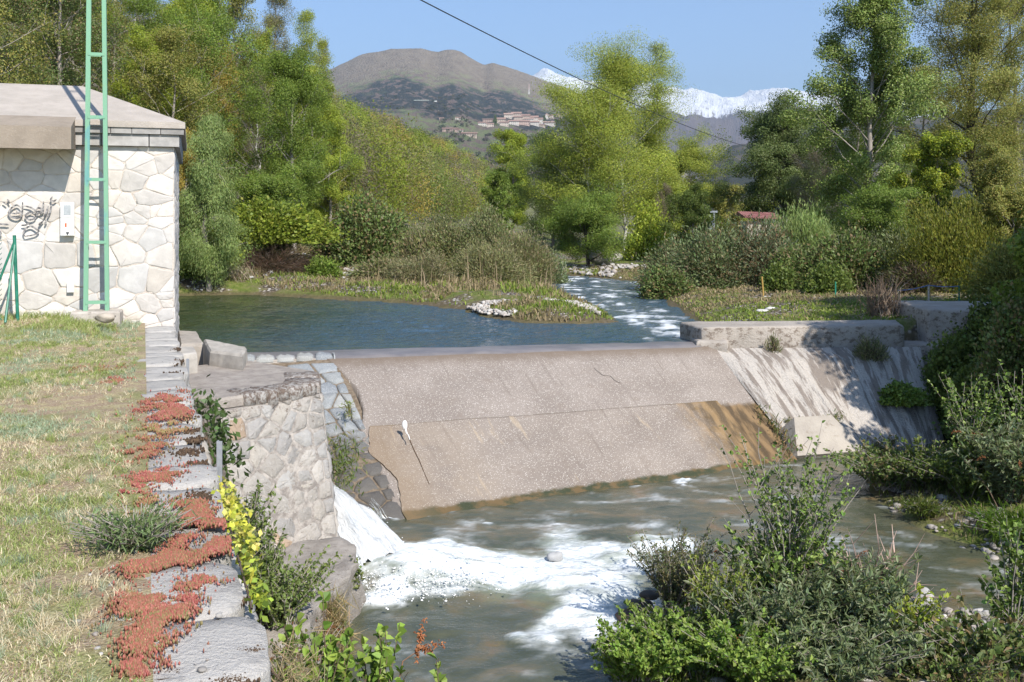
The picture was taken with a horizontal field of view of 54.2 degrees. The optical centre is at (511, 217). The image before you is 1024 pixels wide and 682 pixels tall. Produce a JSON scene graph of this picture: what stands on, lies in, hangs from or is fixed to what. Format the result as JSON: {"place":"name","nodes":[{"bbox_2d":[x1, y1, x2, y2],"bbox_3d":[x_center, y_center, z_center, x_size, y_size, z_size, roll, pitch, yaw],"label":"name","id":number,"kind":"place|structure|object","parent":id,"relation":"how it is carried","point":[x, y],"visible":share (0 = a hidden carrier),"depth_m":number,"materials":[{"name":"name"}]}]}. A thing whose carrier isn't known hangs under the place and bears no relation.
{"place":"outdoors","nodes":[
{"label":"outdoors","id":0,"kind":"place"},
{"bbox_2d":[0,309,152,681],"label":"terrace ground","id":1,"kind":"structure","parent":0,"point":[81,405],"depth_m":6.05,"materials":[{"name":"green plant"}]},
{"bbox_2d":[70,0,122,326],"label":"lattice pole","id":2,"kind":"object","parent":1,"relation":"on","point":[85,312],"visible":0.9,"depth_m":14.88,"materials":[{"name":"green metal"}]},
{"bbox_2d":[61,494,201,554],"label":"grass tuft","id":3,"kind":"object","parent":1,"relation":"on","point":[136,531],"visible":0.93,"depth_m":4.88,"materials":[{"name":"green plant"}]},
{"bbox_2d":[178,276,695,351],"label":"pond water","id":4,"kind":"structure","parent":0,"point":[254,323],"depth_m":23.87,"materials":[{"name":"blue liquid"}]},
{"bbox_2d":[0,2,1023,681],"bbox_3d":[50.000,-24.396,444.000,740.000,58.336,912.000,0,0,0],"label":"valley ground","id":5,"kind":"structure","parent":0,"point":[454,298],"depth_m":28.12,"materials":[{"name":"green plant"}]},
{"bbox_2d":[0,0,67,84],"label":"hillside tree","id":6,"kind":"object","parent":5,"relation":"on","point":[30,50],"visible":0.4,"depth_m":29.11,"materials":[{"name":"green plant"}]},
{"bbox_2d":[0,0,153,110],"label":"hillside tree","id":7,"kind":"object","parent":5,"relation":"on","point":[59,53],"visible":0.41,"depth_m":36.48,"materials":[{"name":"green plant"}]},
{"bbox_2d":[0,83,186,338],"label":"stone house","id":8,"kind":"structure","parent":5,"relation":"on","point":[42,152],"depth_m":15.27,"materials":[{"name":"stone"}]},
{"bbox_2d":[100,21,193,119],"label":"broadleaf tree","id":9,"kind":"object","parent":5,"relation":"on","point":[117,85],"visible":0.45,"depth_m":43.33,"materials":[{"name":"green plant"}]},
{"bbox_2d":[91,0,204,117],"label":"hillside tree","id":10,"kind":"object","parent":5,"relation":"on","point":[144,7],"visible":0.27,"depth_m":45.29,"materials":[{"name":"green plant"}]},
{"bbox_2d":[111,20,233,189],"bbox_3d":[-13.950,-4.032,39.919,5.757,7.753,5.169,0,0,19],"label":"hillside tree","id":11,"kind":"object","parent":5,"relation":"on","point":[166,38],"visible":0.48,"depth_m":39.54,"materials":[{"name":"green plant"}]},
{"bbox_2d":[108,326,270,681],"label":"terrace wall","id":12,"kind":"structure","parent":5,"relation":"on","point":[231,631],"depth_m":4.46,"materials":[{"name":"stone"}]},
{"bbox_2d":[68,362,234,681],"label":"sedum","id":13,"kind":"object","parent":12,"relation":"on","point":[145,632],"visible":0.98,"depth_m":4.67,"materials":[{"name":"red plant"}]},
{"bbox_2d":[157,347,264,681],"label":"moss","id":14,"kind":"object","parent":12,"relation":"on","point":[198,440],"visible":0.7,"depth_m":6.93,"materials":[{"name":"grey plant"}]},
{"bbox_2d":[191,374,253,488],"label":"green creeper","id":15,"kind":"object","parent":12,"relation":"attached to","point":[221,431],"visible":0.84,"depth_m":8.69,"materials":[{"name":"green plant"}]},
{"bbox_2d":[211,476,266,561],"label":"yellow ivy","id":16,"kind":"object","parent":12,"relation":"on","point":[233,515],"visible":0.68,"depth_m":5.33,"materials":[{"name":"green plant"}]},
{"bbox_2d":[234,543,273,621],"bbox_3d":[-1.175,1.624,4.524,0.132,0.149,0.758,0,0,-20],"label":"ivy trail","id":17,"kind":"object","parent":12,"relation":"attached to","point":[259,597],"visible":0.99,"depth_m":4.45,"materials":[{"name":"yellow plant"}]},
{"bbox_2d":[131,0,273,151],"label":"hillside tree","id":18,"kind":"object","parent":5,"relation":"on","point":[228,33],"visible":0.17,"depth_m":48.63,"materials":[{"name":"green plant"}]},
{"bbox_2d":[134,0,272,188],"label":"hillside tree","id":19,"kind":"object","parent":5,"relation":"on","point":[210,26],"visible":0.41,"depth_m":43.34,"materials":[{"name":"green plant"}]},
{"bbox_2d":[179,112,256,291],"bbox_3d":[-10.011,-0.517,32.895,2.972,5.948,2.923,0,0,0],"label":"willow tree","id":20,"kind":"object","parent":5,"relation":"on","point":[212,141],"visible":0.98,"depth_m":32.50,"materials":[{"name":"green plant"}]},
{"bbox_2d":[189,361,339,554],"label":"stone pier","id":21,"kind":"structure","parent":5,"relation":"on","point":[277,412],"depth_m":11.49,"materials":[{"name":"beige stone"}]},
{"bbox_2d":[203,339,247,370],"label":"stone slab","id":22,"kind":"structure","parent":21,"relation":"on","point":[223,355],"depth_m":13.53,"materials":[{"name":"stone"}]},
{"bbox_2d":[185,191,349,244],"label":"shrub","id":23,"kind":"object","parent":5,"relation":"on","point":[300,228],"visible":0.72,"depth_m":36.13,"materials":[{"name":"green plant"}]},
{"bbox_2d":[220,158,332,257],"bbox_3d":[-9.207,-0.277,37.778,4.394,3.922,4.666,0,0,0],"label":"shrub","id":24,"kind":"object","parent":5,"relation":"on","point":[262,185],"visible":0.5,"depth_m":37.40,"materials":[{"name":"green plant"}]},
{"bbox_2d":[234,240,335,277],"bbox_3d":[-8.620,1.382,35.805,4.808,1.658,4.236,0,0,-32],"label":"twig tangle","id":25,"kind":"object","parent":5,"relation":"on","point":[273,260],"visible":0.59,"depth_m":35.50,"materials":[{"name":"brown plant"}]},
{"bbox_2d":[224,44,369,250],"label":"alder tree","id":26,"kind":"object","parent":5,"relation":"on","point":[299,83],"visible":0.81,"depth_m":42.89,"materials":[{"name":"green plant"}]},
{"bbox_2d":[264,537,365,677],"bbox_3d":[-2.491,4.191,10.043,1.859,1.196,3.099,0,0,0],"label":"rock ledge","id":27,"kind":"object","parent":5,"relation":"on","point":[345,569],"visible":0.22,"depth_m":10.46,"materials":[{"name":"grey stone"}]},
{"bbox_2d":[235,518,289,624],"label":"creeper","id":28,"kind":"object","parent":27,"relation":"on","point":[270,560],"visible":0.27,"depth_m":8.85,"materials":[{"name":"green plant"}]},
{"bbox_2d":[248,539,341,631],"bbox_3d":[-2.109,3.354,8.878,1.104,0.702,1.129,0,0,0],"label":"herb patch","id":29,"kind":"object","parent":27,"relation":"on","point":[285,593],"visible":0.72,"depth_m":8.83,"materials":[{"name":"green plant"}]},
{"bbox_2d":[288,100,372,223],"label":"alder tree","id":30,"kind":"object","parent":5,"relation":"on","point":[332,116],"visible":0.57,"depth_m":48.46,"materials":[{"name":"green plant"}]},
{"bbox_2d":[276,591,387,681],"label":"alder sapling","id":31,"kind":"object","parent":5,"relation":"on","point":[331,641],"visible":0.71,"depth_m":6.26,"materials":[{"name":"green plant"}]},
{"bbox_2d":[323,622,407,681],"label":"alder sapling","id":32,"kind":"object","parent":5,"relation":"on","point":[380,674],"visible":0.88,"depth_m":6.42,"materials":[{"name":"green plant"}]},
{"bbox_2d":[314,178,417,268],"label":"bramble bush","id":33,"kind":"object","parent":5,"relation":"on","point":[372,231],"visible":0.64,"depth_m":38.35,"materials":[{"name":"green plant"}]},
{"bbox_2d":[230,31,510,225],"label":"distant woods","id":34,"kind":"object","parent":5,"relation":"on","point":[421,171],"visible":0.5,"depth_m":118.34,"materials":[{"name":"green plant"}]},
{"bbox_2d":[375,248,461,282],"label":"shrub","id":35,"kind":"object","parent":5,"relation":"on","point":[406,269],"visible":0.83,"depth_m":33.72,"materials":[{"name":"green plant"}]},
{"bbox_2d":[404,207,492,272],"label":"shrub","id":36,"kind":"object","parent":5,"relation":"on","point":[447,237],"visible":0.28,"depth_m":37.52,"materials":[{"name":"green plant"}]},
{"bbox_2d":[451,196,531,266],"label":"shrub","id":37,"kind":"object","parent":5,"relation":"on","point":[487,227],"visible":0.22,"depth_m":37.71,"materials":[{"name":"green plant"}]},
{"bbox_2d":[440,233,545,284],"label":"shrub","id":38,"kind":"object","parent":5,"relation":"on","point":[507,267],"visible":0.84,"depth_m":33.99,"materials":[{"name":"green plant"}]},
{"bbox_2d":[478,169,524,230],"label":"poplar tree","id":39,"kind":"object","parent":5,"relation":"on","point":[503,186],"visible":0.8,"depth_m":79.73,"materials":[{"name":"green plant"}]},
{"bbox_2d":[477,128,541,232],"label":"poplar tree","id":40,"kind":"object","parent":5,"relation":"on","point":[520,138],"visible":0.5,"depth_m":83.43,"materials":[{"name":"green plant"}]},
{"bbox_2d":[247,341,796,520],"bbox_3d":[-0.274,3.707,18.120,9.837,2.487,8.230,0,0,-21],"label":"weir","id":41,"kind":"object","parent":5,"relation":"on","point":[497,425],"visible":0.76,"depth_m":17.25,"materials":[{"name":"concrete"}]},
{"bbox_2d":[486,223,566,282],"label":"shrub","id":42,"kind":"object","parent":5,"relation":"on","point":[535,253],"visible":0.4,"depth_m":35.71,"materials":[{"name":"green plant"}]},
{"bbox_2d":[486,125,615,249],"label":"alder tree","id":43,"kind":"object","parent":5,"relation":"on","point":[540,205],"visible":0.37,"depth_m":59.30,"materials":[{"name":"green plant"}]},
{"bbox_2d":[180,215,963,321],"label":"bank grass","id":44,"kind":"structure","parent":5,"relation":"on","point":[535,288],"depth_m":29.04,"materials":[{"name":"green plant"}]},
{"bbox_2d":[535,179,635,265],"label":"alder tree","id":45,"kind":"object","parent":5,"relation":"on","point":[590,220],"visible":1,"depth_m":45.09,"materials":[{"name":"green plant"}]},
{"bbox_2d":[520,74,661,250],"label":"birch tree","id":46,"kind":"object","parent":5,"relation":"on","point":[598,108],"visible":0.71,"depth_m":56.19,"materials":[{"name":"green plant"}]},
{"bbox_2d":[531,25,701,250],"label":"birch tree","id":47,"kind":"object","parent":5,"relation":"on","point":[626,73],"visible":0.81,"depth_m":56.71,"materials":[{"name":"green plant"}]},
{"bbox_2d":[610,191,677,260],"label":"young birch","id":48,"kind":"object","parent":5,"relation":"on","point":[646,233],"visible":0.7,"depth_m":49.56,"materials":[{"name":"green plant"}]},
{"bbox_2d":[624,35,683,214],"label":"birch tree","id":49,"kind":"object","parent":5,"relation":"on","point":[658,53],"visible":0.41,"depth_m":59.60,"materials":[{"name":"green plant"}]},
{"bbox_2d":[594,598,715,681],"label":"nettle clump","id":50,"kind":"object","parent":5,"relation":"on","point":[647,666],"visible":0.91,"depth_m":8.70,"materials":[{"name":"green plant"}]},
{"bbox_2d":[631,258,696,299],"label":"bramble bush","id":51,"kind":"object","parent":5,"relation":"on","point":[661,283],"visible":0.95,"depth_m":31.18,"materials":[{"name":"green plant"}]},
{"bbox_2d":[625,516,725,617],"bbox_3d":[1.682,3.637,10.254,1.019,1.032,0.999,0,0,24],"label":"willow bush","id":52,"kind":"object","parent":5,"relation":"on","point":[670,574],"visible":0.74,"depth_m":10.10,"materials":[{"name":"green plant"}]},
{"bbox_2d":[641,124,734,231],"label":"broadleaf tree","id":53,"kind":"object","parent":5,"relation":"on","point":[694,158],"visible":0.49,"depth_m":61.35,"materials":[{"name":"green plant"}]},
{"bbox_2d":[657,179,720,250],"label":"alder tree","id":54,"kind":"object","parent":5,"relation":"on","point":[699,209],"visible":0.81,"depth_m":46.77,"materials":[{"name":"green plant"}]},
{"bbox_2d":[635,600,762,678],"bbox_3d":[1.666,3.850,9.027,1.133,0.509,1.056,0,0,0],"label":"nettle clump","id":55,"kind":"object","parent":5,"relation":"on","point":[691,668],"visible":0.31,"depth_m":8.88,"materials":[{"name":"green plant"}]},
{"bbox_2d":[659,215,767,288],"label":"butterfly bush","id":56,"kind":"object","parent":5,"relation":"on","point":[697,266],"visible":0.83,"depth_m":32.44,"materials":[{"name":"green plant"}]},
{"bbox_2d":[679,543,761,625],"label":"shrub","id":57,"kind":"object","parent":5,"relation":"on","point":[707,588],"visible":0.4,"depth_m":9.37,"materials":[{"name":"green plant"}]},
{"bbox_2d":[673,607,817,681],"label":"nettle clump","id":58,"kind":"object","parent":5,"relation":"on","point":[739,662],"visible":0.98,"depth_m":8.48,"materials":[{"name":"green plant"}]},
{"bbox_2d":[710,204,805,285],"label":"butterfly bush","id":59,"kind":"object","parent":5,"relation":"on","point":[767,242],"visible":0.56,"depth_m":32.58,"materials":[{"name":"green plant"}]},
{"bbox_2d":[683,565,853,647],"bbox_3d":[2.387,3.702,9.092,1.280,0.805,1.469,0,0,-29],"label":"butterfly bush","id":60,"kind":"object","parent":5,"relation":"on","point":[750,609],"visible":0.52,"depth_m":8.97,"materials":[{"name":"green plant"}]},
{"bbox_2d":[704,89,842,220],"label":"broadleaf tree","id":61,"kind":"object","parent":5,"relation":"on","point":[769,158],"visible":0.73,"depth_m":58.98,"materials":[{"name":"green plant"}]},
{"bbox_2d":[713,518,852,598],"bbox_3d":[2.599,3.568,9.737,1.309,1.072,1.245,0,0,26],"label":"alder sapling","id":62,"kind":"object","parent":5,"relation":"on","point":[775,567],"visible":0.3,"depth_m":9.62,"materials":[{"name":"green plant"}]},
{"bbox_2d":[697,525,891,625],"bbox_3d":[2.689,3.583,9.624,1.913,1.043,1.800,0,0,0],"label":"butterfly bush","id":63,"kind":"object","parent":5,"relation":"on","point":[820,589],"visible":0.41,"depth_m":9.23,"materials":[{"name":"green plant"}]},
{"bbox_2d":[760,192,842,252],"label":"willow bush","id":64,"kind":"object","parent":5,"relation":"on","point":[802,224],"visible":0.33,"depth_m":35.54,"materials":[{"name":"green plant"}]},
{"bbox_2d":[680,320,943,458],"bbox_3d":[5.947,3.520,19.532,4.806,2.660,4.164,0,0,0],"label":"abutment","id":65,"kind":"object","parent":5,"relation":"on","point":[807,374],"visible":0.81,"depth_m":19.46,"materials":[{"name":"concrete"}]},
{"bbox_2d":[876,378,934,407],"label":"shrub","id":66,"kind":"object","parent":65,"relation":"on","point":[896,393],"visible":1,"depth_m":19.09,"materials":[{"name":"green plant"}]},
{"bbox_2d":[605,494,1023,681],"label":"river shingle","id":67,"kind":"object","parent":5,"relation":"on","point":[992,545],"visible":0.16,"depth_m":12.69,"materials":[{"name":"grey gravel"}]},
{"bbox_2d":[719,420,867,577],"bbox_3d":[2.769,3.074,9.911,1.506,1.961,1.211,0,0,27],"label":"alder sapling","id":68,"kind":"object","parent":67,"relation":"on","point":[803,540],"visible":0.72,"depth_m":9.78,"materials":[{"name":"green plant"}]},
{"bbox_2d":[953,495,1023,543],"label":"herb patch","id":69,"kind":"object","parent":67,"relation":"on","point":[989,524],"visible":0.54,"depth_m":13.06,"materials":[{"name":"green plant"}]},
{"bbox_2d":[797,255,855,293],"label":"shrub","id":70,"kind":"object","parent":5,"relation":"on","point":[825,279],"visible":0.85,"depth_m":28.52,"materials":[{"name":"green plant"}]},
{"bbox_2d":[744,607,931,681],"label":"butterfly bush","id":71,"kind":"object","parent":5,"relation":"on","point":[848,670],"visible":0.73,"depth_m":8.41,"materials":[{"name":"green plant"}]},
{"bbox_2d":[762,546,922,625],"bbox_3d":[3.122,3.632,9.541,1.423,0.946,1.468,0,0,25],"label":"butterfly bush","id":72,"kind":"object","parent":5,"relation":"on","point":[886,587],"visible":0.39,"depth_m":9.23,"materials":[{"name":"green plant"}]},
{"bbox_2d":[795,213,899,289],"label":"bramble bush","id":73,"kind":"object","parent":5,"relation":"on","point":[862,262],"visible":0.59,"depth_m":30.07,"materials":[{"name":"green plant"}]},
{"bbox_2d":[769,582,945,666],"bbox_3d":[3.027,3.749,8.902,1.457,0.713,1.497,0,0,0],"label":"butterfly bush","id":74,"kind":"object","parent":5,"relation":"on","point":[911,638],"visible":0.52,"depth_m":8.72,"materials":[{"name":"green plant"}]},
{"bbox_2d":[805,88,912,235],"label":"broadleaf tree","id":75,"kind":"object","parent":5,"relation":"on","point":[856,146],"visible":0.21,"depth_m":51.75,"materials":[{"name":"green plant"}]},
{"bbox_2d":[776,0,958,222],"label":"poplar tree","id":76,"kind":"object","parent":5,"relation":"on","point":[885,31],"visible":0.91,"depth_m":39.75,"materials":[{"name":"green plant"}]},
{"bbox_2d":[827,273,923,317],"bbox_3d":[7.915,1.832,22.563,2.534,1.164,1.584,0,0,0],"label":"dry stalk bundle","id":77,"kind":"object","parent":5,"relation":"on","point":[885,305],"visible":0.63,"depth_m":22.49,"materials":[{"name":"brown plant"}]},
{"bbox_2d":[831,177,922,262],"bbox_3d":[11.696,0.436,32.040,2.893,3.472,3.254,0,0,24],"label":"willow tree","id":78,"kind":"object","parent":5,"relation":"on","point":[875,203],"visible":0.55,"depth_m":31.48,"materials":[{"name":"green plant"}]},
{"bbox_2d":[823,437,954,493],"bbox_3d":[5.720,3.827,15.339,1.959,0.658,1.941,0,0,0],"label":"herb patch","id":79,"kind":"object","parent":5,"relation":"on","point":[875,471],"visible":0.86,"depth_m":15.09,"materials":[{"name":"green plant"}]},
{"bbox_2d":[867,255,958,294],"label":"shrub","id":80,"kind":"object","parent":5,"relation":"on","point":[900,272],"visible":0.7,"depth_m":27.58,"materials":[{"name":"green plant"}]},
{"bbox_2d":[847,433,984,486],"bbox_3d":[6.323,3.817,15.356,2.297,0.676,2.308,0,0,0],"label":"herb patch","id":81,"kind":"object","parent":5,"relation":"on","point":[924,480],"visible":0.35,"depth_m":15.24,"materials":[{"name":"green plant"}]},
{"bbox_2d":[834,0,1023,209],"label":"broadleaf tree","id":82,"kind":"object","parent":5,"relation":"on","point":[977,43],"visible":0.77,"depth_m":43.54,"materials":[{"name":"green plant"}]},
{"bbox_2d":[886,128,979,237],"bbox_3d":[14.842,-0.543,35.188,3.145,5.156,2.885,0,0,0],"label":"maple tree","id":83,"kind":"object","parent":5,"relation":"on","point":[946,145],"visible":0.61,"depth_m":34.80,"materials":[{"name":"green plant"}]},
{"bbox_2d":[857,613,1023,681],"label":"bramble bush","id":84,"kind":"object","parent":5,"relation":"on","point":[950,662],"visible":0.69,"depth_m":8.36,"materials":[{"name":"green plant"}]},
{"bbox_2d":[878,172,1017,293],"bbox_3d":[12.685,0.442,28.425,4.554,3.442,3.938,0,0,0],"label":"willow bush","id":85,"kind":"object","parent":5,"relation":"on","point":[945,244],"visible":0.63,"depth_m":27.88,"materials":[{"name":"green plant"}]},
{"bbox_2d":[879,585,1023,679],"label":"bramble bush","id":86,"kind":"object","parent":5,"relation":"on","point":[988,652],"visible":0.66,"depth_m":8.68,"materials":[{"name":"green plant"}]},
{"bbox_2d":[892,300,1023,403],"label":"wing wall","id":87,"kind":"structure","parent":5,"relation":"on","point":[930,317],"depth_m":20.77,"materials":[{"name":"concrete"}]},
{"bbox_2d":[917,320,982,422],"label":"ivy bush","id":88,"kind":"object","parent":87,"relation":"attached to","point":[950,357],"visible":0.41,"depth_m":19.50,"materials":[{"name":"green plant"}]},
{"bbox_2d":[945,281,1016,359],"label":"ivy bush","id":89,"kind":"object","parent":87,"relation":"on","point":[981,309],"visible":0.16,"depth_m":20.11,"materials":[{"name":"green plant"}]},
{"bbox_2d":[897,443,1023,503],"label":"bramble bush","id":90,"kind":"object","parent":5,"relation":"on","point":[961,482],"visible":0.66,"depth_m":14.41,"materials":[{"name":"green plant"}]},
{"bbox_2d":[927,370,1010,496],"bbox_3d":[6.670,3.186,14.708,1.108,2.035,1.010,0,0,0],"label":"alder sapling","id":91,"kind":"object","parent":5,"relation":"on","point":[963,420],"visible":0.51,"depth_m":14.56,"materials":[{"name":"green plant"}]},
{"bbox_2d":[930,347,1023,440],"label":"ivy bush","id":92,"kind":"object","parent":5,"relation":"on","point":[963,377],"visible":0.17,"depth_m":18.46,"materials":[{"name":"green plant"}]},
{"bbox_2d":[943,225,1023,300],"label":"shrub","id":93,"kind":"object","parent":5,"relation":"on","point":[1007,270],"visible":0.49,"depth_m":23.82,"materials":[{"name":"green plant"}]},
{"bbox_2d":[944,408,1023,506],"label":"butterfly bush","id":94,"kind":"object","parent":5,"relation":"on","point":[1004,458],"visible":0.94,"depth_m":13.83,"materials":[{"name":"green plant"}]},
{"bbox_2d":[947,140,1023,236],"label":"broadleaf tree","id":95,"kind":"object","parent":5,"relation":"on","point":[995,166],"visible":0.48,"depth_m":32.87,"materials":[{"name":"green plant"}]},
{"bbox_2d":[966,281,1023,398],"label":"ivy bush","id":96,"kind":"object","parent":5,"relation":"on","point":[1003,346],"visible":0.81,"depth_m":17.36,"materials":[{"name":"green plant"}]},
{"bbox_2d":[972,184,1023,266],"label":"broadleaf tree","id":97,"kind":"object","parent":5,"relation":"on","point":[1010,203],"visible":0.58,"depth_m":27.98,"materials":[{"name":"green plant"}]},
{"bbox_2d":[977,509,1023,648],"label":"alder sapling","id":98,"kind":"object","parent":5,"relation":"on","point":[1013,591],"visible":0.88,"depth_m":9.28,"materials":[{"name":"green plant"}]},
{"bbox_2d":[989,208,1023,350],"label":"alder tree","id":99,"kind":"object","parent":5,"relation":"on","point":[1018,257],"visible":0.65,"depth_m":17.71,"materials":[{"name":"green plant"}]},
{"bbox_2d":[322,48,730,213],"bbox_3d":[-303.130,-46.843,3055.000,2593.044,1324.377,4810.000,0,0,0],"label":"brown mountain","id":100,"kind":"structure","parent":0,"point":[420,73],"depth_m":3060.47,"materials":[{"name":"stone"}]},
{"bbox_2d":[113,0,1023,112],"label":"sky","id":101,"kind":"structure","parent":0,"point":[725,48],"materials":[{"name":"blue"}]},
{"bbox_2d":[334,429,1023,681],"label":"river water","id":102,"kind":"structure","parent":0,"point":[540,626],"depth_m":12.09,"materials":[{"name":"grey liquid"}]},
{"bbox_2d":[334,485,406,565],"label":"falling water","id":103,"kind":"structure","parent":102,"relation":"on","point":[368,533],"depth_m":12.10,"materials":[{"name":"white liquid"}]},
{"bbox_2d":[533,68,933,179],"bbox_3d":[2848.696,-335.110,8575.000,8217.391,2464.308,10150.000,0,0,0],"label":"snow mountain","id":104,"kind":"structure","parent":0,"point":[715,111],"depth_m":9052.26,"materials":[{"name":"white snow"}]},
{"bbox_2d":[633,481,1023,681],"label":"river bar grass","id":105,"kind":"structure","parent":0,"point":[891,503],"depth_m":13.26,"materials":[{"name":"plant"}]},
{"bbox_2d":[698,107,1023,213],"bbox_3d":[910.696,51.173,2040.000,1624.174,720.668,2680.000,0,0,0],"label":"wooded slope","id":106,"kind":"structure","parent":0,"point":[744,179],"depth_m":2156.18,"materials":[{"name":"green plant"}]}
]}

